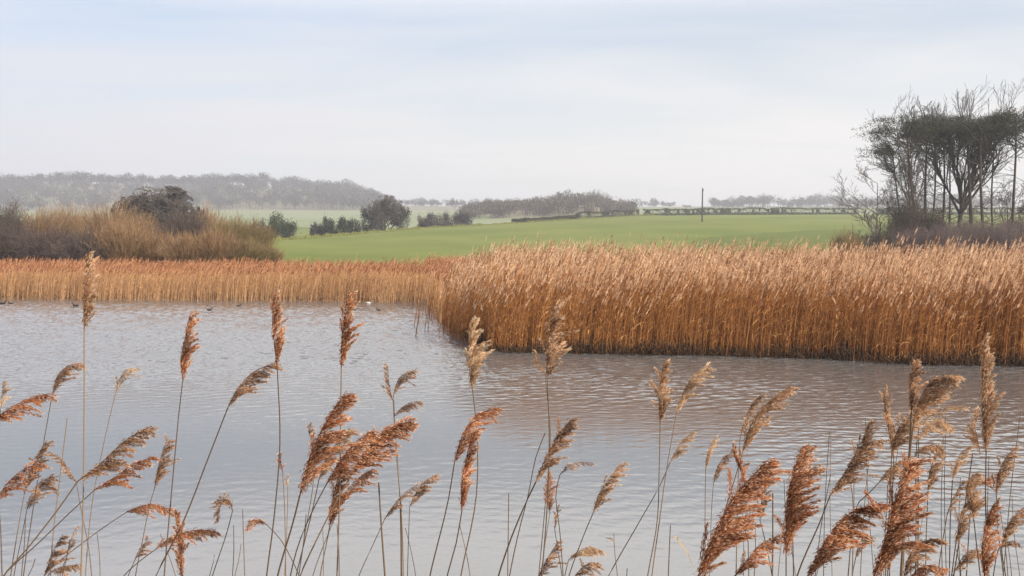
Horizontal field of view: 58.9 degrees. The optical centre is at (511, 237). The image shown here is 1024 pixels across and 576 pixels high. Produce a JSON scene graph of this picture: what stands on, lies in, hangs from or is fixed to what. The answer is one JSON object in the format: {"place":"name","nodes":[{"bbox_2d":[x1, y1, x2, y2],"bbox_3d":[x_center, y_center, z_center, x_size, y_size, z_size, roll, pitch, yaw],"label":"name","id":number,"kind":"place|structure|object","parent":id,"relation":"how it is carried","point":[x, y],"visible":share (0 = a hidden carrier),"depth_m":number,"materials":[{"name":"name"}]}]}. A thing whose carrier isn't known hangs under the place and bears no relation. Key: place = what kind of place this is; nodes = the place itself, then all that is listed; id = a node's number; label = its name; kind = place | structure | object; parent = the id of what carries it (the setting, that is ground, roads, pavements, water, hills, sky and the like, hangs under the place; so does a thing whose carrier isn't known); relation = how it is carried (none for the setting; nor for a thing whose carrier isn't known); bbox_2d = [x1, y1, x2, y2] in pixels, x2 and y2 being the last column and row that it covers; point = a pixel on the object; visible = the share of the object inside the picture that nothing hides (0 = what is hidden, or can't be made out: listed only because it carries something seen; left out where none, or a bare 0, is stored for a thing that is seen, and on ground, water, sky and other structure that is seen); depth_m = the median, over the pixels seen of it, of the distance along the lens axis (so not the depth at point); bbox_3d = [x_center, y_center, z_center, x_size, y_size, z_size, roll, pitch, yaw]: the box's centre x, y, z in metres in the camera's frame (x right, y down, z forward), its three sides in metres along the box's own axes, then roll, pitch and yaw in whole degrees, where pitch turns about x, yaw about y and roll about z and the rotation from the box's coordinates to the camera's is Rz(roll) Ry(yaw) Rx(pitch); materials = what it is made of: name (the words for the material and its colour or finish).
{"place":"outdoors","nodes":[
{"label":"outdoors","id":0,"kind":"place"},
{"bbox_2d":[272,214,660,241],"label":"grass","id":1,"kind":"structure","parent":0,"point":[324,235],"depth_m":189.18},
{"bbox_2d":[0,183,1020,227],"bbox_3d":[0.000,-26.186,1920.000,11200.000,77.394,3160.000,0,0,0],"label":"hills","id":2,"kind":"structure","parent":0,"point":[303,215],"depth_m":655.44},
{"bbox_2d":[0,170,383,209],"bbox_3d":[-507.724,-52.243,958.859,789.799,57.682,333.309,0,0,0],"label":"woods","id":3,"kind":"object","parent":2,"relation":"on","point":[346,190],"visible":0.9,"depth_m":920.00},
{"bbox_2d":[370,190,676,206],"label":"distant woods","id":4,"kind":"object","parent":2,"relation":"on","point":[431,202],"visible":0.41,"depth_m":1033.60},
{"bbox_2d":[456,189,639,218],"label":"mound scrub","id":5,"kind":"object","parent":2,"relation":"on","point":[549,204],"visible":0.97,"depth_m":426.65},
{"bbox_2d":[706,192,1016,207],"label":"woods","id":6,"kind":"object","parent":2,"relation":"on","point":[750,201],"visible":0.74,"depth_m":892.23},
{"bbox_2d":[1,279,1019,352],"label":"pond bed","id":7,"kind":"object","parent":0,"point":[409,300],"depth_m":43.63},
{"bbox_2d":[14,472,61,574],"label":"reed","id":8,"kind":"object","parent":7,"relation":"on","point":[47,482],"visible":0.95,"depth_m":3.91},
{"bbox_2d":[44,535,76,575],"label":"reed","id":9,"kind":"object","parent":7,"relation":"on","point":[60,542],"visible":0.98,"depth_m":3.29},
{"bbox_2d":[0,250,604,321],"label":"reed bed","id":10,"kind":"object","parent":7,"relation":"on","point":[384,276],"visible":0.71,"depth_m":43.53,"materials":[{"name":"brown plant"}]},
{"bbox_2d":[300,415,419,575],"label":"reed","id":11,"kind":"object","parent":7,"relation":"on","point":[388,433],"visible":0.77,"depth_m":2.54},
{"bbox_2d":[460,316,494,575],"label":"reed","id":12,"kind":"object","parent":7,"relation":"on","point":[475,365],"visible":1,"depth_m":2.60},
{"bbox_2d":[537,306,579,575],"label":"reed","id":13,"kind":"object","parent":7,"relation":"on","point":[551,356],"visible":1,"depth_m":2.59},
{"bbox_2d":[608,431,696,575],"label":"reed","id":14,"kind":"object","parent":7,"relation":"on","point":[678,453],"visible":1,"depth_m":3.89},
{"bbox_2d":[432,228,1023,366],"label":"reed bed","id":15,"kind":"object","parent":7,"relation":"on","point":[1010,262],"visible":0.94,"depth_m":23.81,"materials":[{"name":"brown plant"}]},
{"bbox_2d":[862,450,936,575],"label":"reed","id":16,"kind":"object","parent":7,"relation":"on","point":[901,505],"visible":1,"depth_m":1.99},
{"bbox_2d":[925,443,948,565],"bbox_3d":[1.356,1.426,3.022,0.070,1.540,0.313,0,0,0],"label":"reed","id":17,"kind":"object","parent":7,"relation":"on","point":[932,477],"visible":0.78,"depth_m":2.88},
{"bbox_2d":[951,496,979,575],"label":"reed","id":18,"kind":"object","parent":7,"relation":"on","point":[961,527],"visible":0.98,"depth_m":2.68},
{"bbox_2d":[979,496,1005,575],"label":"reed","id":19,"kind":"object","parent":7,"relation":"on","point":[987,547],"visible":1,"depth_m":2.40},
{"bbox_2d":[0,298,1023,575],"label":"water","id":20,"kind":"structure","parent":0,"point":[608,402],"depth_m":13.20,"materials":[{"name":"grey liquid"}]},
{"bbox_2d":[0,0,1023,206],"label":"sky","id":21,"kind":"structure","parent":0,"point":[466,100],"materials":[{"name":"white"}]},
{"bbox_2d":[92,214,1023,278],"bbox_3d":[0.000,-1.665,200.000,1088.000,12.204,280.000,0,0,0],"label":"green field","id":22,"kind":"structure","parent":0,"point":[423,243],"depth_m":143.72,"materials":[{"name":"plant"}]},
{"bbox_2d":[0,195,37,235],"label":"bush","id":23,"kind":"object","parent":22,"relation":"on","point":[8,216],"visible":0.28,"depth_m":77.61,"materials":[{"name":"brown plant"}]},
{"bbox_2d":[0,214,45,276],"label":"bush","id":24,"kind":"object","parent":22,"relation":"on","point":[6,238],"visible":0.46,"depth_m":61.20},
{"bbox_2d":[1,202,79,241],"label":"bush","id":25,"kind":"object","parent":22,"relation":"on","point":[41,226],"visible":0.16,"depth_m":79.69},
{"bbox_2d":[4,220,79,272],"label":"bush","id":26,"kind":"object","parent":22,"relation":"on","point":[39,246],"visible":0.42,"depth_m":61.05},
{"bbox_2d":[38,200,102,237],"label":"bush","id":27,"kind":"object","parent":22,"relation":"on","point":[65,215],"visible":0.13,"depth_m":83.26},
{"bbox_2d":[41,226,118,271],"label":"bush","id":28,"kind":"object","parent":22,"relation":"on","point":[79,250],"visible":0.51,"depth_m":60.14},
{"bbox_2d":[65,191,153,249],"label":"bush","id":29,"kind":"object","parent":22,"relation":"on","point":[90,223],"visible":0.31,"depth_m":81.47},
{"bbox_2d":[83,209,157,276],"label":"bush","id":30,"kind":"object","parent":22,"relation":"on","point":[122,239],"visible":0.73,"depth_m":61.07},
{"bbox_2d":[100,208,163,241],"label":"bush","id":31,"kind":"object","parent":22,"relation":"on","point":[151,225],"visible":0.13,"depth_m":79.60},
{"bbox_2d":[128,222,177,274],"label":"bush","id":32,"kind":"object","parent":22,"relation":"on","point":[149,253],"visible":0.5,"depth_m":61.91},
{"bbox_2d":[111,185,204,227],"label":"oak tree","id":33,"kind":"object","parent":22,"relation":"on","point":[161,208],"visible":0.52,"depth_m":106.35,"materials":[{"name":"plant"}]},
{"bbox_2d":[147,205,215,243],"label":"bush","id":34,"kind":"object","parent":22,"relation":"on","point":[178,226],"visible":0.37,"depth_m":75.38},
{"bbox_2d":[152,229,220,275],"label":"bush","id":35,"kind":"object","parent":22,"relation":"on","point":[178,253],"visible":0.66,"depth_m":61.06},
{"bbox_2d":[183,222,246,276],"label":"bush","id":36,"kind":"object","parent":22,"relation":"on","point":[217,241],"visible":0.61,"depth_m":62.12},
{"bbox_2d":[201,208,262,246],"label":"bush","id":37,"kind":"object","parent":22,"relation":"on","point":[241,230],"visible":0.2,"depth_m":77.47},
{"bbox_2d":[216,234,270,272],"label":"bush","id":38,"kind":"object","parent":22,"relation":"on","point":[249,252],"visible":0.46,"depth_m":63.34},
{"bbox_2d":[231,214,279,248],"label":"bush","id":39,"kind":"object","parent":22,"relation":"on","point":[266,235],"visible":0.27,"depth_m":79.62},
{"bbox_2d":[260,211,300,237],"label":"round tree","id":40,"kind":"object","parent":22,"relation":"on","point":[286,229],"visible":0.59,"depth_m":167.28,"materials":[{"name":"green plant"}]},
{"bbox_2d":[330,216,363,233],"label":"round tree","id":41,"kind":"object","parent":22,"relation":"on","point":[344,226],"visible":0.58,"depth_m":185.05,"materials":[{"name":"green plant"}]},
{"bbox_2d":[360,199,386,231],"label":"round tree","id":42,"kind":"object","parent":22,"relation":"on","point":[365,215],"visible":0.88,"depth_m":192.06,"materials":[{"name":"green plant"}]},
{"bbox_2d":[369,195,404,230],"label":"ash tree","id":43,"kind":"object","parent":22,"relation":"on","point":[386,202],"visible":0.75,"depth_m":194.80,"materials":[{"name":"green plant"}]},
{"bbox_2d":[385,199,411,228],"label":"round tree","id":44,"kind":"object","parent":22,"relation":"on","point":[400,223],"visible":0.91,"depth_m":194.95,"materials":[{"name":"green plant"}]},
{"bbox_2d":[642,207,858,215],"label":"hedge","id":45,"kind":"object","parent":22,"relation":"on","point":[776,211],"visible":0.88,"depth_m":311.55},
{"bbox_2d":[828,223,867,261],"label":"bush","id":46,"kind":"object","parent":22,"relation":"on","point":[844,239],"visible":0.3,"depth_m":69.59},
{"bbox_2d":[830,158,914,245],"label":"bare tree","id":47,"kind":"object","parent":22,"relation":"on","point":[869,222],"visible":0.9,"depth_m":71.83,"materials":[{"name":"brown plant"}]},
{"bbox_2d":[854,139,923,229],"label":"pine tree","id":48,"kind":"object","parent":22,"relation":"on","point":[886,164],"visible":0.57,"depth_m":84.18,"materials":[{"name":"green plant"}]},
{"bbox_2d":[861,218,916,256],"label":"bush","id":49,"kind":"object","parent":22,"relation":"on","point":[889,239],"visible":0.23,"depth_m":71.54,"materials":[{"name":"brown plant"}]},
{"bbox_2d":[853,102,941,217],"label":"pine tree","id":50,"kind":"object","parent":22,"relation":"on","point":[885,131],"visible":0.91,"depth_m":76.78,"materials":[{"name":"green plant"}]},
{"bbox_2d":[866,92,941,212],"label":"oak tree","id":51,"kind":"object","parent":22,"relation":"on","point":[906,166],"visible":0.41,"depth_m":86.22,"materials":[{"name":"brown plant"}]},
{"bbox_2d":[878,185,940,242],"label":"bush","id":52,"kind":"object","parent":22,"relation":"on","point":[910,218],"visible":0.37,"depth_m":73.48,"materials":[{"name":"brown plant"}]},
{"bbox_2d":[888,220,941,262],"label":"bush","id":53,"kind":"object","parent":22,"relation":"on","point":[916,237],"visible":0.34,"depth_m":69.59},
{"bbox_2d":[869,180,960,224],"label":"bare tree","id":54,"kind":"object","parent":22,"relation":"on","point":[907,193],"visible":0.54,"depth_m":74.81,"materials":[{"name":"brown plant"}]},
{"bbox_2d":[896,101,962,214],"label":"pine tree","id":55,"kind":"object","parent":22,"relation":"on","point":[925,176],"visible":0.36,"depth_m":79.91,"materials":[{"name":"green plant"}]},
{"bbox_2d":[889,106,979,218],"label":"pine tree","id":56,"kind":"object","parent":22,"relation":"on","point":[935,138],"visible":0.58,"depth_m":77.89,"materials":[{"name":"green plant"}]},
{"bbox_2d":[897,118,992,221],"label":"pine tree","id":57,"kind":"object","parent":22,"relation":"on","point":[950,181],"visible":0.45,"depth_m":79.08,"materials":[{"name":"green plant"}]},
{"bbox_2d":[917,219,978,266],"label":"bush","id":58,"kind":"object","parent":22,"relation":"on","point":[943,238],"visible":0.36,"depth_m":68.54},
{"bbox_2d":[915,75,1023,225],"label":"oak tree","id":59,"kind":"object","parent":22,"relation":"on","point":[974,169],"visible":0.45,"depth_m":80.43,"materials":[{"name":"plant"}]},
{"bbox_2d":[921,115,1023,230],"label":"pine tree","id":60,"kind":"object","parent":22,"relation":"on","point":[969,128],"visible":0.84,"depth_m":75.78,"materials":[{"name":"green plant"}]},
{"bbox_2d":[931,108,1014,227],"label":"pine tree","id":61,"kind":"object","parent":22,"relation":"on","point":[970,186],"visible":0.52,"depth_m":77.74,"materials":[{"name":"green plant"}]},
{"bbox_2d":[946,216,1007,263],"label":"bush","id":62,"kind":"object","parent":22,"relation":"on","point":[973,231],"visible":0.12,"depth_m":69.53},
{"bbox_2d":[960,214,1023,261],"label":"bush","id":63,"kind":"object","parent":22,"relation":"on","point":[1001,238],"visible":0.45,"depth_m":68.41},
{"bbox_2d":[970,114,1023,226],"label":"pine tree","id":64,"kind":"object","parent":22,"relation":"on","point":[992,193],"visible":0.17,"depth_m":80.03,"materials":[{"name":"green plant"}]},
{"bbox_2d":[971,178,1023,230],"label":"bare tree","id":65,"kind":"object","parent":22,"relation":"on","point":[1009,195],"visible":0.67,"depth_m":73.03,"materials":[{"name":"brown plant"}]},
{"bbox_2d":[975,108,1023,225],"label":"pine tree","id":66,"kind":"object","parent":22,"relation":"on","point":[1015,159],"visible":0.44,"depth_m":77.86,"materials":[{"name":"green plant"}]},
{"bbox_2d":[986,104,1023,227],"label":"pine tree","id":67,"kind":"object","parent":22,"relation":"on","point":[1008,116],"visible":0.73,"depth_m":76.11,"materials":[{"name":"green plant"}]},
{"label":"ground","id":68,"kind":"structure","parent":0,"visible":0},
{"bbox_2d":[0,460,48,575],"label":"reed","id":69,"kind":"object","parent":68,"relation":"on","point":[16,478],"visible":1,"depth_m":2.88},
{"bbox_2d":[0,392,57,422],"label":"reed","id":70,"kind":"object","parent":68,"relation":"on","point":[36,400],"visible":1,"depth_m":2.60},
{"bbox_2d":[10,440,55,575],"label":"reed","id":71,"kind":"object","parent":68,"relation":"on","point":[40,452],"visible":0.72,"depth_m":3.15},
{"bbox_2d":[23,362,88,575],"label":"reed","id":72,"kind":"object","parent":68,"relation":"on","point":[65,371],"visible":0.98,"depth_m":3.74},
{"bbox_2d":[3,426,158,575],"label":"reed","id":73,"kind":"object","parent":68,"relation":"on","point":[110,464],"visible":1,"depth_m":2.31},
{"bbox_2d":[10,455,161,568],"bbox_3d":[-1.500,1.397,2.801,0.977,1.514,0.194,0,0,27],"label":"reed","id":74,"kind":"object","parent":68,"relation":"on","point":[122,476],"visible":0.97,"depth_m":2.67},
{"bbox_2d":[80,251,99,575],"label":"reed","id":75,"kind":"object","parent":68,"relation":"on","point":[87,285],"visible":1,"depth_m":2.44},
{"bbox_2d":[45,503,174,574],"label":"reed","id":76,"kind":"object","parent":68,"relation":"on","point":[141,510],"visible":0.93,"depth_m":3.58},
{"bbox_2d":[85,367,140,575],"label":"reed","id":77,"kind":"object","parent":68,"relation":"on","point":[128,372],"visible":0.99,"depth_m":3.91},
{"bbox_2d":[135,435,181,575],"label":"reed","id":78,"kind":"object","parent":68,"relation":"on","point":[160,471],"visible":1,"depth_m":3.44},
{"bbox_2d":[124,527,222,575],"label":"reed","id":79,"kind":"object","parent":68,"relation":"on","point":[190,535],"visible":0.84,"depth_m":3.20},
{"bbox_2d":[170,507,189,575],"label":"reed","id":80,"kind":"object","parent":68,"relation":"on","point":[180,545],"visible":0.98,"depth_m":3.00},
{"bbox_2d":[164,309,201,575],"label":"reed","id":81,"kind":"object","parent":68,"relation":"on","point":[188,342],"visible":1,"depth_m":2.75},
{"bbox_2d":[156,362,283,575],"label":"reed","id":82,"kind":"object","parent":68,"relation":"on","point":[242,388],"visible":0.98,"depth_m":2.71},
{"bbox_2d":[266,289,288,575],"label":"reed","id":83,"kind":"object","parent":68,"relation":"on","point":[279,340],"visible":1,"depth_m":2.48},
{"bbox_2d":[277,390,362,575],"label":"reed","id":84,"kind":"object","parent":68,"relation":"on","point":[320,452],"visible":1,"depth_m":2.01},
{"bbox_2d":[296,427,359,575],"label":"reed","id":85,"kind":"object","parent":68,"relation":"on","point":[337,452],"visible":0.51,"depth_m":2.92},
{"bbox_2d":[320,461,351,575],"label":"reed","id":86,"kind":"object","parent":68,"relation":"on","point":[334,512],"visible":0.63,"depth_m":2.64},
{"bbox_2d":[290,429,384,575],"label":"reed","id":87,"kind":"object","parent":68,"relation":"on","point":[353,454],"visible":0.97,"depth_m":2.47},
{"bbox_2d":[313,468,378,574],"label":"reed","id":88,"kind":"object","parent":68,"relation":"on","point":[365,476],"visible":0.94,"depth_m":3.90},
{"bbox_2d":[336,290,365,575],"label":"reed","id":89,"kind":"object","parent":68,"relation":"on","point":[345,346],"visible":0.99,"depth_m":2.46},
{"bbox_2d":[393,369,419,575],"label":"reed","id":90,"kind":"object","parent":68,"relation":"on","point":[402,380],"visible":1,"depth_m":3.92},
{"bbox_2d":[447,430,481,575],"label":"reed","id":91,"kind":"object","parent":68,"relation":"on","point":[467,471],"visible":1,"depth_m":2.29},
{"bbox_2d":[429,406,503,575],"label":"reed","id":92,"kind":"object","parent":68,"relation":"on","point":[465,439],"visible":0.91,"depth_m":2.38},
{"bbox_2d":[498,417,579,575],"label":"reed","id":93,"kind":"object","parent":68,"relation":"on","point":[570,426],"visible":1,"depth_m":2.46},
{"bbox_2d":[538,539,567,575],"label":"reed","id":94,"kind":"object","parent":68,"relation":"on","point":[547,561],"visible":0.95,"depth_m":3.18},
{"bbox_2d":[569,463,629,575],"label":"reed","id":95,"kind":"object","parent":68,"relation":"on","point":[608,490],"visible":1,"depth_m":3.00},
{"bbox_2d":[647,359,673,575],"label":"reed","id":96,"kind":"object","parent":68,"relation":"on","point":[664,405],"visible":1,"depth_m":2.91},
{"bbox_2d":[651,361,714,575],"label":"reed","id":97,"kind":"object","parent":68,"relation":"on","point":[691,384],"visible":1,"depth_m":2.96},
{"bbox_2d":[695,458,792,575],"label":"reed","id":98,"kind":"object","parent":68,"relation":"on","point":[725,535],"visible":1,"depth_m":2.09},
{"bbox_2d":[704,385,800,575],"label":"reed","id":99,"kind":"object","parent":68,"relation":"on","point":[754,429],"visible":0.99,"depth_m":2.89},
{"bbox_2d":[734,532,794,575],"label":"reed","id":100,"kind":"object","parent":68,"relation":"on","point":[750,563],"visible":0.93,"depth_m":2.49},
{"bbox_2d":[773,442,828,575],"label":"reed","id":101,"kind":"object","parent":68,"relation":"on","point":[795,499],"visible":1,"depth_m":2.29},
{"bbox_2d":[797,418,879,575],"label":"reed","id":102,"kind":"object","parent":68,"relation":"on","point":[850,475],"visible":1,"depth_m":2.51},
{"bbox_2d":[806,501,890,575],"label":"reed","id":103,"kind":"object","parent":68,"relation":"on","point":[838,537],"visible":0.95,"depth_m":2.10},
{"bbox_2d":[848,457,913,575],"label":"reed","id":104,"kind":"object","parent":68,"relation":"on","point":[894,471],"visible":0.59,"depth_m":2.80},
{"bbox_2d":[879,384,895,575],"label":"reed","id":105,"kind":"object","parent":68,"relation":"on","point":[888,419],"visible":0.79,"depth_m":2.80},
{"bbox_2d":[885,411,922,575],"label":"reed","id":106,"kind":"object","parent":68,"relation":"on","point":[899,435],"visible":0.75,"depth_m":2.69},
{"bbox_2d":[900,359,928,575],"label":"reed","id":107,"kind":"object","parent":68,"relation":"on","point":[914,388],"visible":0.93,"depth_m":2.59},
{"bbox_2d":[901,538,949,575],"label":"reed","id":108,"kind":"object","parent":68,"relation":"on","point":[915,556],"visible":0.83,"depth_m":2.59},
{"bbox_2d":[911,563,950,575],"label":"reed","id":109,"kind":"object","parent":68,"relation":"on","point":[936,570],"visible":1,"depth_m":2.60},
{"bbox_2d":[900,374,966,575],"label":"reed","id":110,"kind":"object","parent":68,"relation":"on","point":[931,394],"visible":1,"depth_m":2.40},
{"bbox_2d":[916,417,955,573],"bbox_3d":[1.359,1.393,3.005,0.134,1.630,0.229,0,0,0],"label":"reed","id":111,"kind":"object","parent":68,"relation":"on","point":[937,426],"visible":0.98,"depth_m":2.91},
{"bbox_2d":[949,444,975,575],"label":"reed","id":112,"kind":"object","parent":68,"relation":"on","point":[961,457],"visible":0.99,"depth_m":3.01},
{"bbox_2d":[953,406,981,575],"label":"reed","id":113,"kind":"object","parent":68,"relation":"on","point":[973,438],"visible":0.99,"depth_m":2.80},
{"bbox_2d":[964,472,988,575],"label":"reed","id":114,"kind":"object","parent":68,"relation":"on","point":[972,495],"visible":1,"depth_m":2.70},
{"bbox_2d":[978,332,1006,575],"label":"reed","id":115,"kind":"object","parent":68,"relation":"on","point":[989,407],"visible":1,"depth_m":2.38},
{"bbox_2d":[991,446,1021,575],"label":"reed","id":116,"kind":"object","parent":68,"relation":"on","point":[1007,461],"visible":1,"depth_m":2.79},
{"bbox_2d":[1001,507,1023,575],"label":"reed","id":117,"kind":"object","parent":68,"relation":"on","point":[1010,529],"visible":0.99,"depth_m":2.70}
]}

